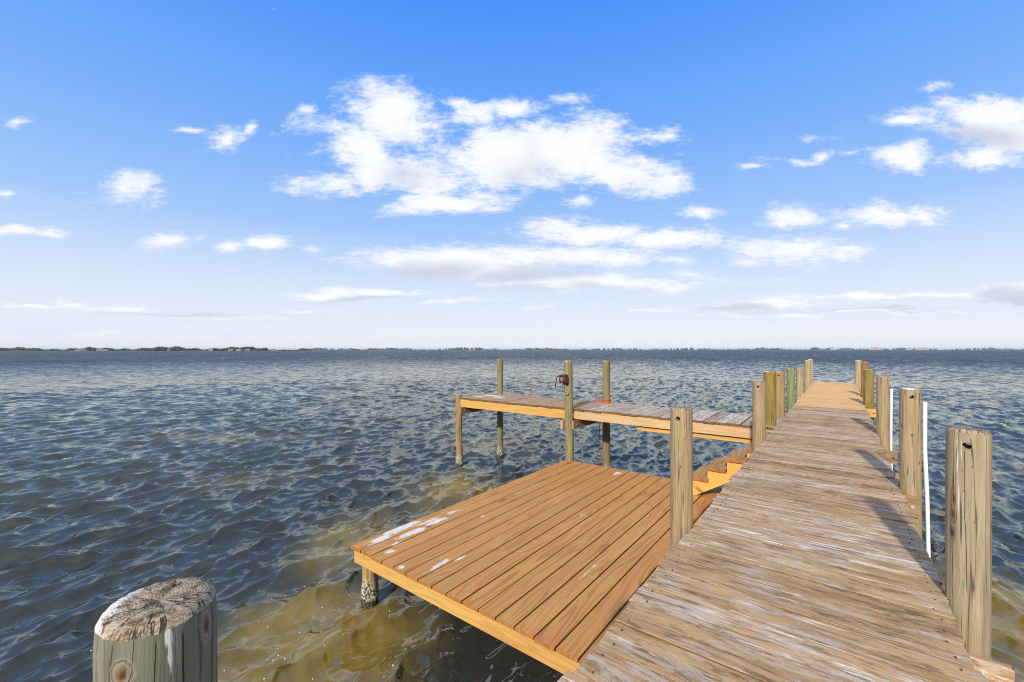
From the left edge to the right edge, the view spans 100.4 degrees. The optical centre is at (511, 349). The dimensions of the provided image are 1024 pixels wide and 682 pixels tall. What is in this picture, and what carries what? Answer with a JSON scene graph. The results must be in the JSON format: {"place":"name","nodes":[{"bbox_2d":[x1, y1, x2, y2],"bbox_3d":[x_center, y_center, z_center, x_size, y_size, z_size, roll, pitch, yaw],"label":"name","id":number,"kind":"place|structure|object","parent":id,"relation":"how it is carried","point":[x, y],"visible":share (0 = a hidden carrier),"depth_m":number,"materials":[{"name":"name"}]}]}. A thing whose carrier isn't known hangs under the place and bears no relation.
{"place":"outdoors","nodes":[
{"label":"outdoors","id":0,"kind":"place"},
{"bbox_2d":[0,350,1023,681],"bbox_3d":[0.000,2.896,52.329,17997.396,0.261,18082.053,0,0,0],"label":"water","id":1,"kind":"structure","parent":0,"point":[260,490],"depth_m":10.44,"materials":[{"name":"blue liquid"}]},
{"bbox_2d":[90,547,393,679],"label":"foam bubbles","id":2,"kind":"object","parent":1,"relation":"on","point":[299,632],"visible":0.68,"depth_m":4.11,"materials":[{"name":"white liquid"}]},
{"bbox_2d":[890,389,892,468],"bbox_3d":[5.462,1.984,6.143,0.039,2.831,0.129,0,0,38],"label":"pvc pipe","id":3,"kind":"object","parent":1,"relation":"in","point":[891,410],"visible":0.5,"depth_m":6.15,"materials":[{"name":"white plastic"}]},
{"bbox_2d":[0,0,1023,349],"label":"sky","id":4,"kind":"structure","parent":0,"point":[201,174],"materials":[{"name":"blue"}]},
{"bbox_3d":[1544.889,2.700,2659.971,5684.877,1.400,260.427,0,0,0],"label":"far shore","id":5,"kind":"structure","parent":0,"visible":0},
{"bbox_2d":[300,347,1023,349],"bbox_3d":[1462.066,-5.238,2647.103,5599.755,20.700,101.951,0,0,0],"label":"distant trees","id":6,"kind":"object","parent":5,"relation":"on","point":[762,348],"visible":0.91,"depth_m":2629.39,"materials":[{"name":"green plant"}]},
{"bbox_3d":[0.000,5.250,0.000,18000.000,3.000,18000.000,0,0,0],"label":"sea bed","id":7,"kind":"structure","parent":0,"visible":0},
{"bbox_2d":[351,460,721,673],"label":"swim platform","id":8,"kind":"structure","parent":7,"relation":"on","point":[554,566],"depth_m":4.67,"materials":[{"name":"brown wood"}]},
{"bbox_2d":[693,432,769,494],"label":"wooden steps","id":9,"kind":"structure","parent":8,"relation":"on","point":[715,472],"depth_m":6.34,"materials":[{"name":"brown wood"}]},
{"bbox_2d":[93,359,1014,681],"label":"wooden pier","id":10,"kind":"structure","parent":7,"relation":"on","point":[797,553],"depth_m":2.04,"materials":[{"name":"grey wood"}]},
{"bbox_2d":[923,402,930,557],"bbox_3d":[3.573,1.929,3.673,0.038,2.942,0.209,0,0,34],"label":"pvc pipe","id":11,"kind":"object","parent":10,"relation":"attached to","point":[927,500],"visible":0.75,"depth_m":3.67,"materials":[{"name":"white plastic"}]},
{"bbox_2d":[454,359,782,468],"bbox_3d":[1.716,2.162,9.123,6.963,3.876,1.715,0,0,38],"label":"finger dock","id":12,"kind":"object","parent":7,"relation":"on","point":[728,425],"visible":0.77,"depth_m":8.64,"materials":[{"name":"brown wood"}]},
{"bbox_2d":[551,374,568,394],"bbox_3d":[0.965,0.709,8.601,0.334,0.419,0.163,0,0,38],"label":"winch","id":13,"kind":"object","parent":12,"relation":"attached to","point":[563,379],"visible":1,"depth_m":8.54,"materials":[{"name":"metal"}]},
{"bbox_2d":[593,399,614,402],"bbox_3d":[2.125,1.164,9.742,0.513,0.078,0.238,0,0,30],"label":"rope","id":14,"kind":"object","parent":12,"relation":"attached to","point":[607,400],"visible":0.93,"depth_m":9.65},
{"bbox_3d":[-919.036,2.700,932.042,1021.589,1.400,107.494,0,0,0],"label":"left shore","id":15,"kind":"structure","parent":0,"visible":0},
{"bbox_2d":[0,346,311,350],"bbox_3d":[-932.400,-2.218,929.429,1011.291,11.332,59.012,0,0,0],"label":"shore trees","id":16,"kind":"object","parent":15,"relation":"on","point":[174,348],"visible":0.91,"depth_m":908.51,"materials":[{"name":"green plant"}]}
]}

